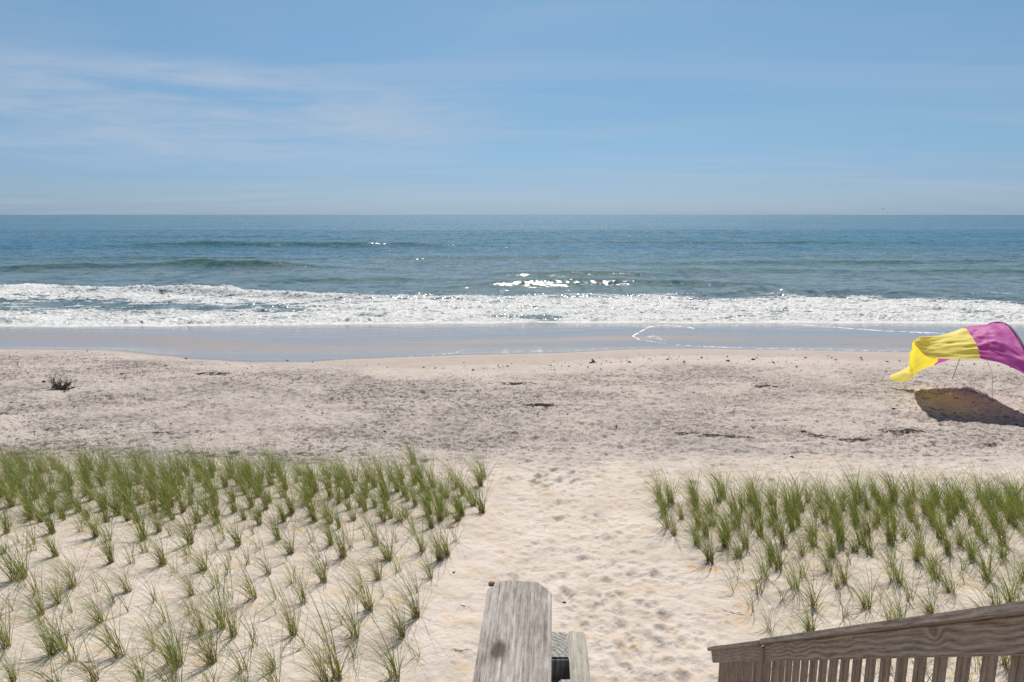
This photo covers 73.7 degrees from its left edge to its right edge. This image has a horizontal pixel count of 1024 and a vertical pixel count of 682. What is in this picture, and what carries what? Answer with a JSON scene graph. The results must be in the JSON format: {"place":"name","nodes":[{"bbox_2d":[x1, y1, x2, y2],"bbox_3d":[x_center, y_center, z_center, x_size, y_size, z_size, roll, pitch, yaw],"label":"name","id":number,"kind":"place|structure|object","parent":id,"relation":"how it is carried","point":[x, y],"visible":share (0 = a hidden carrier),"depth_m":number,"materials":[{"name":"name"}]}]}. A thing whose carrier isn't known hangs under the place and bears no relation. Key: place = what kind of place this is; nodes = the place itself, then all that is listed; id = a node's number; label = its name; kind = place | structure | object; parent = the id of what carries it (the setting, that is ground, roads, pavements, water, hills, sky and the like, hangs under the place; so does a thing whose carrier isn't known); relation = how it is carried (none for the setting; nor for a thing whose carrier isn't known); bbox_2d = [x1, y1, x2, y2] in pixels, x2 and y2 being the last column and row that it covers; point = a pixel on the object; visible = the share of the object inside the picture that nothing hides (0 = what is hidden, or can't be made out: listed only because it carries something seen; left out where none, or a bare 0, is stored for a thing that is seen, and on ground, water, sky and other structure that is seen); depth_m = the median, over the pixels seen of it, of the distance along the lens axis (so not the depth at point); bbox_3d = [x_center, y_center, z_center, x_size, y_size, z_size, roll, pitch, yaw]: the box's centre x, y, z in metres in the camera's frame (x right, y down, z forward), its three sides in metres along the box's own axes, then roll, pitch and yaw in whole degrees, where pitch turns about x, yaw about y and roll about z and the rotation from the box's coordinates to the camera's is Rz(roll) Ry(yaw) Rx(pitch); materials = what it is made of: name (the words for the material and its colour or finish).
{"place":"outdoors","nodes":[
{"label":"outdoors","id":0,"kind":"place"},
{"bbox_2d":[0,322,1023,681],"bbox_3d":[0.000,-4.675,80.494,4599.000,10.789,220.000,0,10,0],"label":"beach sand","id":1,"kind":"structure","parent":0,"point":[642,594],"depth_m":16.61,"materials":[{"name":"sand"}]},
{"bbox_2d":[0,577,29,647],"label":"beach grass clump","id":2,"kind":"object","parent":1,"relation":"on","point":[6,638],"visible":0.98,"depth_m":8.38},
{"bbox_2d":[0,632,30,681],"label":"beach grass clump","id":3,"kind":"object","parent":1,"relation":"on","point":[12,675],"visible":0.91,"depth_m":7.74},
{"bbox_2d":[0,515,38,582],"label":"beach grass clump","id":4,"kind":"object","parent":1,"relation":"on","point":[13,563],"visible":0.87,"depth_m":10.02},
{"bbox_2d":[0,520,40,580],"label":"beach grass clump","id":5,"kind":"object","parent":1,"relation":"on","point":[10,570],"visible":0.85,"depth_m":10.00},
{"bbox_2d":[0,554,66,615],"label":"beach grass clump","id":6,"kind":"object","parent":1,"relation":"on","point":[38,605],"visible":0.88,"depth_m":9.12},
{"bbox_2d":[1,577,76,654],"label":"beach grass clump","id":7,"kind":"object","parent":1,"relation":"on","point":[59,644],"visible":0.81,"depth_m":8.34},
{"bbox_2d":[4,576,87,667],"bbox_3d":[-5.741,3.359,8.303,1.290,0.915,1.160,5,12,24],"label":"beach grass clump","id":8,"kind":"object","parent":1,"relation":"on","point":[50,645],"visible":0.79,"depth_m":8.26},
{"bbox_2d":[22,371,81,389],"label":"driftwood bush","id":9,"kind":"object","parent":1,"relation":"on","point":[56,386],"visible":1,"depth_m":24.36,"materials":[{"name":"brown wood"}]},
{"bbox_2d":[11,556,95,604],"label":"beach grass clump","id":10,"kind":"object","parent":1,"relation":"on","point":[56,597],"visible":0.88,"depth_m":9.41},
{"bbox_2d":[1,594,105,661],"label":"beach grass clump","id":11,"kind":"object","parent":1,"relation":"on","point":[67,652],"visible":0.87,"depth_m":8.12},
{"bbox_2d":[0,606,117,681],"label":"beach grass clump","id":12,"kind":"object","parent":1,"relation":"on","point":[50,678],"visible":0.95,"depth_m":7.54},
{"bbox_2d":[10,514,115,588],"bbox_3d":[-6.528,3.142,9.683,1.420,0.922,1.495,-4,11,-19],"label":"beach grass clump","id":13,"kind":"object","parent":1,"relation":"on","point":[69,578],"visible":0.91,"depth_m":9.78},
{"bbox_2d":[1,601,129,681],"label":"beach grass clump","id":14,"kind":"object","parent":1,"relation":"on","point":[94,676],"visible":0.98,"depth_m":7.73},
{"bbox_2d":[28,553,146,623],"bbox_3d":[-5.576,3.314,8.824,1.268,0.822,1.334,-1,11,-6],"label":"beach grass clump","id":15,"kind":"object","parent":1,"relation":"on","point":[95,610],"visible":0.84,"depth_m":8.89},
{"bbox_2d":[32,579,150,667],"bbox_3d":[-4.912,3.390,8.126,1.243,0.913,1.278,7,12,32],"label":"beach grass clump","id":16,"kind":"object","parent":1,"relation":"on","point":[115,647],"visible":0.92,"depth_m":8.21,"materials":[{"name":"plant"}]},
{"bbox_2d":[74,504,135,563],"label":"beach grass clump","id":17,"kind":"object","parent":1,"relation":"on","point":[110,552],"visible":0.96,"depth_m":10.51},
{"bbox_2d":[80,626,150,681],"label":"beach grass clump","id":18,"kind":"object","parent":1,"relation":"on","point":[138,679],"visible":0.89,"depth_m":7.78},
{"bbox_2d":[85,542,147,591],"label":"beach grass clump","id":19,"kind":"object","parent":1,"relation":"on","point":[124,585],"visible":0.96,"depth_m":9.64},
{"bbox_2d":[95,584,185,668],"bbox_3d":[-4.334,3.424,8.080,1.069,0.884,1.170,-6,12,-29],"label":"beach grass clump","id":20,"kind":"object","parent":1,"relation":"on","point":[152,650],"visible":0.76,"depth_m":8.05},
{"bbox_2d":[121,515,190,565],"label":"beach grass clump","id":21,"kind":"object","parent":1,"relation":"on","point":[159,562],"visible":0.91,"depth_m":10.43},
{"bbox_2d":[82,605,239,681],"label":"beach grass clump","id":22,"kind":"object","parent":1,"relation":"on","point":[173,676],"visible":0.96,"depth_m":7.41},
{"bbox_2d":[118,592,208,681],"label":"beach grass clump","id":23,"kind":"object","parent":1,"relation":"on","point":[179,660],"visible":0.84,"depth_m":8.04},
{"bbox_2d":[136,497,212,543],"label":"beach grass clump","id":24,"kind":"object","parent":1,"relation":"on","point":[189,534],"visible":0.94,"depth_m":11.26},
{"bbox_2d":[142,544,229,595],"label":"beach grass clump","id":25,"kind":"object","parent":1,"relation":"on","point":[188,585],"visible":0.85,"depth_m":9.58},
{"bbox_2d":[153,521,224,580],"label":"beach grass clump","id":26,"kind":"object","parent":1,"relation":"on","point":[198,564],"visible":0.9,"depth_m":10.28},
{"bbox_2d":[158,576,223,633],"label":"beach grass clump","id":27,"kind":"object","parent":1,"relation":"on","point":[200,623],"visible":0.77,"depth_m":8.73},
{"bbox_2d":[134,584,260,669],"bbox_3d":[-3.622,3.359,7.994,1.668,0.950,1.629,0,10,-2],"label":"beach grass clump","id":28,"kind":"object","parent":1,"relation":"on","point":[212,660],"visible":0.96,"depth_m":8.02,"materials":[{"name":"plant"}]},
{"bbox_2d":[164,549,255,629],"bbox_3d":[-3.989,3.239,8.913,1.165,0.964,1.274,0,11,2],"label":"beach grass clump","id":29,"kind":"object","parent":1,"relation":"on","point":[221,621],"visible":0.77,"depth_m":8.77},
{"bbox_2d":[175,536,266,599],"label":"beach grass clump","id":30,"kind":"object","parent":1,"relation":"on","point":[254,595],"visible":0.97,"depth_m":9.48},
{"bbox_2d":[196,575,257,641],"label":"beach grass clump","id":31,"kind":"object","parent":1,"relation":"on","point":[232,630],"visible":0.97,"depth_m":8.63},
{"bbox_2d":[193,499,260,546],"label":"beach grass clump","id":32,"kind":"object","parent":1,"relation":"on","point":[237,540],"visible":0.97,"depth_m":11.19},
{"bbox_2d":[193,597,272,673],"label":"beach grass clump","id":33,"kind":"object","parent":1,"relation":"on","point":[243,664],"visible":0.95,"depth_m":7.83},
{"bbox_2d":[202,591,274,656],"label":"beach grass clump","id":34,"kind":"object","parent":1,"relation":"on","point":[247,630],"visible":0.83,"depth_m":8.39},
{"bbox_2d":[212,527,286,574],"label":"beach grass clump","id":35,"kind":"object","parent":1,"relation":"on","point":[263,566],"visible":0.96,"depth_m":10.24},
{"bbox_2d":[208,614,295,669],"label":"beach grass clump","id":36,"kind":"object","parent":1,"relation":"on","point":[270,661],"visible":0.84,"depth_m":7.89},
{"bbox_2d":[207,603,304,681],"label":"beach grass clump","id":37,"kind":"object","parent":1,"relation":"on","point":[269,674],"visible":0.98,"depth_m":7.60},
{"bbox_2d":[250,496,299,539],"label":"beach grass clump","id":38,"kind":"object","parent":1,"relation":"on","point":[272,527],"visible":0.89,"depth_m":11.46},
{"bbox_2d":[245,508,317,559],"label":"beach grass clump","id":39,"kind":"object","parent":1,"relation":"on","point":[287,546],"visible":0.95,"depth_m":10.99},
{"bbox_2d":[239,565,324,638],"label":"beach grass clump","id":40,"kind":"object","parent":1,"relation":"on","point":[290,619],"visible":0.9,"depth_m":8.66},
{"bbox_2d":[261,550,317,602],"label":"beach grass clump","id":41,"kind":"object","parent":1,"relation":"on","point":[304,598],"visible":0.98,"depth_m":9.40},
{"bbox_2d":[279,469,320,521],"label":"beach grass clump","id":42,"kind":"object","parent":1,"relation":"on","point":[311,513],"visible":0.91,"depth_m":12.22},
{"bbox_2d":[247,603,379,681],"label":"beach grass clump","id":43,"kind":"object","parent":1,"relation":"on","point":[322,671],"visible":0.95,"depth_m":7.75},
{"bbox_2d":[282,529,350,581],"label":"beach grass clump","id":44,"kind":"object","parent":1,"relation":"on","point":[323,577],"visible":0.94,"depth_m":9.98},
{"bbox_2d":[295,496,342,545],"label":"beach grass clump","id":45,"kind":"object","parent":1,"relation":"on","point":[330,537],"visible":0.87,"depth_m":11.24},
{"bbox_2d":[256,577,395,680],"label":"beach grass clump","id":46,"kind":"object","parent":1,"relation":"on","point":[334,659],"visible":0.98,"depth_m":7.83,"materials":[{"name":"plant"}]},
{"bbox_2d":[305,561,371,638],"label":"beach grass clump","id":47,"kind":"object","parent":1,"relation":"on","point":[350,629],"visible":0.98,"depth_m":8.56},
{"bbox_2d":[300,504,385,558],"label":"beach grass clump","id":48,"kind":"object","parent":1,"relation":"on","point":[340,548],"visible":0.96,"depth_m":10.73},
{"bbox_2d":[315,542,403,610],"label":"beach grass clump","id":49,"kind":"object","parent":1,"relation":"on","point":[365,604],"visible":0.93,"depth_m":9.17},
{"bbox_2d":[321,588,410,680],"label":"beach grass clump","id":50,"kind":"object","parent":1,"relation":"on","point":[396,674],"visible":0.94,"depth_m":7.85,"materials":[{"name":"plant"}]},
{"bbox_2d":[334,493,406,545],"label":"beach grass clump","id":51,"kind":"object","parent":1,"relation":"on","point":[374,535],"visible":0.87,"depth_m":11.21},
{"bbox_2d":[341,539,407,579],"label":"beach grass clump","id":52,"kind":"object","parent":1,"relation":"on","point":[377,574],"visible":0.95,"depth_m":10.09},
{"bbox_2d":[340,502,421,567],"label":"beach grass clump","id":53,"kind":"object","parent":1,"relation":"on","point":[384,551],"visible":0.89,"depth_m":10.73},
{"bbox_2d":[345,578,447,639],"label":"beach grass clump","id":54,"kind":"object","parent":1,"relation":"on","point":[401,632],"visible":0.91,"depth_m":8.57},
{"bbox_2d":[347,549,456,624],"bbox_3d":[-1.353,3.189,8.947,1.706,0.972,1.667,-1,11,-8],"label":"beach grass clump","id":55,"kind":"object","parent":1,"relation":"on","point":[415,614],"visible":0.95,"depth_m":8.98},
{"bbox_2d":[384,509,433,551],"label":"beach grass clump","id":56,"kind":"object","parent":1,"relation":"on","point":[424,547],"visible":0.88,"depth_m":10.92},
{"bbox_2d":[390,473,448,514],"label":"beach grass clump","id":57,"kind":"object","parent":1,"relation":"on","point":[424,500],"visible":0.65,"depth_m":12.57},
{"bbox_2d":[398,486,453,527],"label":"beach grass clump","id":58,"kind":"object","parent":1,"relation":"on","point":[429,520],"visible":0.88,"depth_m":11.87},
{"bbox_2d":[395,507,471,560],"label":"beach grass clump","id":59,"kind":"object","parent":1,"relation":"on","point":[438,554],"visible":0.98,"depth_m":10.61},
{"bbox_2d":[409,461,460,520],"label":"beach grass clump","id":60,"kind":"object","parent":1,"relation":"on","point":[438,514],"visible":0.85,"depth_m":12.22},
{"bbox_2d":[407,514,467,556],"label":"beach grass clump","id":61,"kind":"object","parent":1,"relation":"on","point":[447,553],"visible":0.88,"depth_m":10.74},
{"bbox_2d":[421,481,479,515],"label":"beach grass clump","id":62,"kind":"object","parent":1,"relation":"on","point":[460,503],"visible":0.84,"depth_m":12.49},
{"bbox_2d":[432,465,506,513],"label":"beach grass clump","id":63,"kind":"object","parent":1,"relation":"on","point":[481,507],"visible":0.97,"depth_m":12.75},
{"bbox_2d":[16,350,1010,369],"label":"pebbles","id":64,"kind":"object","parent":1,"relation":"on","point":[592,361],"visible":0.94,"depth_m":29.37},
{"bbox_2d":[633,476,696,527],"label":"beach grass clump","id":65,"kind":"object","parent":1,"relation":"on","point":[666,522],"visible":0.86,"depth_m":11.90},
{"bbox_2d":[635,485,700,534],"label":"beach grass clump","id":66,"kind":"object","parent":1,"relation":"on","point":[673,530],"visible":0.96,"depth_m":11.65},
{"bbox_2d":[663,502,724,546],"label":"beach grass clump","id":67,"kind":"object","parent":1,"relation":"on","point":[696,535],"visible":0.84,"depth_m":11.25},
{"bbox_2d":[674,495,721,535],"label":"beach grass clump","id":68,"kind":"object","parent":1,"relation":"on","point":[703,530],"visible":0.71,"depth_m":11.61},
{"bbox_2d":[657,498,748,562],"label":"beach grass clump","id":69,"kind":"object","parent":1,"relation":"on","point":[710,557],"visible":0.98,"depth_m":10.71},
{"bbox_2d":[687,504,744,546],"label":"beach grass clump","id":70,"kind":"object","parent":1,"relation":"on","point":[724,541],"visible":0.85,"depth_m":11.20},
{"bbox_2d":[682,492,753,537],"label":"beach grass clump","id":71,"kind":"object","parent":1,"relation":"on","point":[726,524],"visible":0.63,"depth_m":11.55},
{"bbox_2d":[693,514,760,562],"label":"beach grass clump","id":72,"kind":"object","parent":1,"relation":"on","point":[737,554],"visible":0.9,"depth_m":10.90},
{"bbox_2d":[697,485,759,527],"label":"beach grass clump","id":73,"kind":"object","parent":1,"relation":"on","point":[739,521],"visible":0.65,"depth_m":11.98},
{"bbox_2d":[708,498,775,548],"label":"beach grass clump","id":74,"kind":"object","parent":1,"relation":"on","point":[740,540],"visible":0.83,"depth_m":11.20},
{"bbox_2d":[713,525,781,578],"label":"beach grass clump","id":75,"kind":"object","parent":1,"relation":"on","point":[763,571],"visible":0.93,"depth_m":10.11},
{"bbox_2d":[725,542,783,593],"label":"beach grass clump","id":76,"kind":"object","parent":1,"relation":"on","point":[756,587],"visible":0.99,"depth_m":9.74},
{"bbox_2d":[729,483,784,536],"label":"beach grass clump","id":77,"kind":"object","parent":1,"relation":"on","point":[759,524],"visible":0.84,"depth_m":11.59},
{"bbox_2d":[722,503,814,569],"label":"beach grass clump","id":78,"kind":"object","parent":1,"relation":"on","point":[778,561],"visible":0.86,"depth_m":10.43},
{"bbox_2d":[732,488,807,544],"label":"beach grass clump","id":79,"kind":"object","parent":1,"relation":"on","point":[781,534],"visible":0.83,"depth_m":11.21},
{"bbox_2d":[744,531,821,589],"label":"beach grass clump","id":80,"kind":"object","parent":1,"relation":"on","point":[793,576],"visible":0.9,"depth_m":9.80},
{"bbox_2d":[756,493,810,530],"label":"beach grass clump","id":81,"kind":"object","parent":1,"relation":"on","point":[793,525],"visible":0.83,"depth_m":11.78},
{"bbox_2d":[760,509,832,556],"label":"beach grass clump","id":82,"kind":"object","parent":1,"relation":"on","point":[801,550],"visible":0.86,"depth_m":10.82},
{"bbox_2d":[757,533,852,608],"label":"beach grass clump","id":83,"kind":"object","parent":1,"relation":"on","point":[814,601],"visible":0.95,"depth_m":9.35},
{"bbox_2d":[766,567,847,631],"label":"beach grass clump","id":84,"kind":"object","parent":1,"relation":"on","point":[808,623],"visible":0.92,"depth_m":8.78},
{"bbox_2d":[768,490,847,543],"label":"beach grass clump","id":85,"kind":"object","parent":1,"relation":"on","point":[812,526],"visible":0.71,"depth_m":11.55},
{"bbox_2d":[790,531,853,571],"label":"beach grass clump","id":86,"kind":"object","parent":1,"relation":"on","point":[825,566],"visible":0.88,"depth_m":10.30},
{"bbox_2d":[796,504,859,556],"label":"beach grass clump","id":87,"kind":"object","parent":1,"relation":"on","point":[831,546],"visible":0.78,"depth_m":10.68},
{"bbox_2d":[802,534,864,582],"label":"beach grass clump","id":88,"kind":"object","parent":1,"relation":"on","point":[842,572],"visible":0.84,"depth_m":9.96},
{"bbox_2d":[785,486,886,544],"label":"beach grass clump","id":89,"kind":"object","parent":1,"relation":"on","point":[841,539],"visible":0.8,"depth_m":11.20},
{"bbox_2d":[827,514,881,552],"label":"beach grass clump","id":90,"kind":"object","parent":1,"relation":"on","point":[853,546],"visible":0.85,"depth_m":10.97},
{"bbox_2d":[825,497,900,545],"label":"beach grass clump","id":91,"kind":"object","parent":1,"relation":"on","point":[861,539],"visible":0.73,"depth_m":11.20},
{"bbox_2d":[821,560,917,618],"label":"beach grass clump","id":92,"kind":"object","parent":1,"relation":"on","point":[863,603],"visible":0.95,"depth_m":9.28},
{"bbox_2d":[830,494,915,554],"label":"beach grass clump","id":93,"kind":"object","parent":1,"relation":"on","point":[868,546],"visible":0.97,"depth_m":10.85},
{"bbox_2d":[836,518,920,581],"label":"beach grass clump","id":94,"kind":"object","parent":1,"relation":"on","point":[891,572],"visible":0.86,"depth_m":9.87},
{"bbox_2d":[842,550,919,618],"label":"beach grass clump","id":95,"kind":"object","parent":1,"relation":"on","point":[897,608],"visible":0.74,"depth_m":8.89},
{"bbox_2d":[839,572,929,620],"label":"beach grass clump","id":96,"kind":"object","parent":1,"relation":"on","point":[890,616],"visible":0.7,"depth_m":8.77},
{"bbox_2d":[878,542,936,600],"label":"beach grass clump","id":97,"kind":"object","parent":1,"relation":"on","point":[909,596],"visible":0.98,"depth_m":9.41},
{"bbox_2d":[880,506,945,561],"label":"beach grass clump","id":98,"kind":"object","parent":1,"relation":"on","point":[916,554],"visible":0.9,"depth_m":10.57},
{"bbox_2d":[890,505,952,554],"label":"beach grass clump","id":99,"kind":"object","parent":1,"relation":"on","point":[921,541],"visible":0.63,"depth_m":10.85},
{"bbox_2d":[893,573,953,613],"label":"beach grass clump","id":100,"kind":"object","parent":1,"relation":"on","point":[929,607],"visible":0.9,"depth_m":9.12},
{"bbox_2d":[896,516,972,578],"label":"beach grass clump","id":101,"kind":"object","parent":1,"relation":"on","point":[930,571],"visible":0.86,"depth_m":10.02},
{"bbox_2d":[882,532,991,592],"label":"beach grass clump","id":102,"kind":"object","parent":1,"relation":"on","point":[947,584],"visible":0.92,"depth_m":9.64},
{"bbox_2d":[890,322,1023,381],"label":"beach sunshade","id":103,"kind":"object","parent":1,"relation":"on","point":[999,342],"visible":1,"depth_m":21.33,"materials":[{"name":"purple fabric"}]},
{"bbox_2d":[925,533,1023,604],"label":"beach grass clump","id":104,"kind":"object","parent":1,"relation":"on","point":[992,598],"visible":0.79,"depth_m":9.27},
{"bbox_2d":[934,509,1019,586],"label":"beach grass clump","id":105,"kind":"object","parent":1,"relation":"on","point":[982,561],"visible":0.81,"depth_m":10.10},
{"bbox_2d":[953,539,1023,602],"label":"beach grass clump","id":106,"kind":"object","parent":1,"relation":"on","point":[1009,595],"visible":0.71,"depth_m":9.33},
{"bbox_2d":[980,530,1023,583],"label":"beach grass clump","id":107,"kind":"object","parent":1,"relation":"on","point":[1022,568],"visible":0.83,"depth_m":10.03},
{"bbox_3d":[0.111,3.158,2.768,3.421,3.675,6.834,0,10,0],"label":"wooden staircase","id":108,"kind":"object","parent":1,"relation":"on","visible":0},
{"bbox_2d":[473,581,590,681],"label":"deck railing","id":109,"kind":"object","parent":108,"relation":"on","point":[520,640],"visible":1,"depth_m":1.33,"materials":[{"name":"grey wood"}]},
{"bbox_2d":[707,601,1023,681],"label":"stair railing","id":110,"kind":"object","parent":108,"relation":"on","point":[990,634],"visible":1,"depth_m":3.17,"materials":[{"name":"brown wood"}]},
{"bbox_2d":[0,215,1023,326],"bbox_3d":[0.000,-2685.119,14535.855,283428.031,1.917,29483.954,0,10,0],"label":"sea","id":111,"kind":"structure","parent":0,"point":[131,270],"depth_m":85.61,"materials":[{"name":"liquid"}]},
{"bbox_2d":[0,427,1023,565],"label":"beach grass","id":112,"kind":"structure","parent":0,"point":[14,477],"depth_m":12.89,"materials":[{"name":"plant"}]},
{"bbox_2d":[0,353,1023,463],"bbox_3d":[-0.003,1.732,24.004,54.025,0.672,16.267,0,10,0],"label":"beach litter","id":113,"kind":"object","parent":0,"point":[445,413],"visible":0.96,"depth_m":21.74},
{"bbox_2d":[0,0,1023,214],"label":"sky","id":114,"kind":"structure","parent":0,"point":[108,107],"materials":[{"name":"blue"}]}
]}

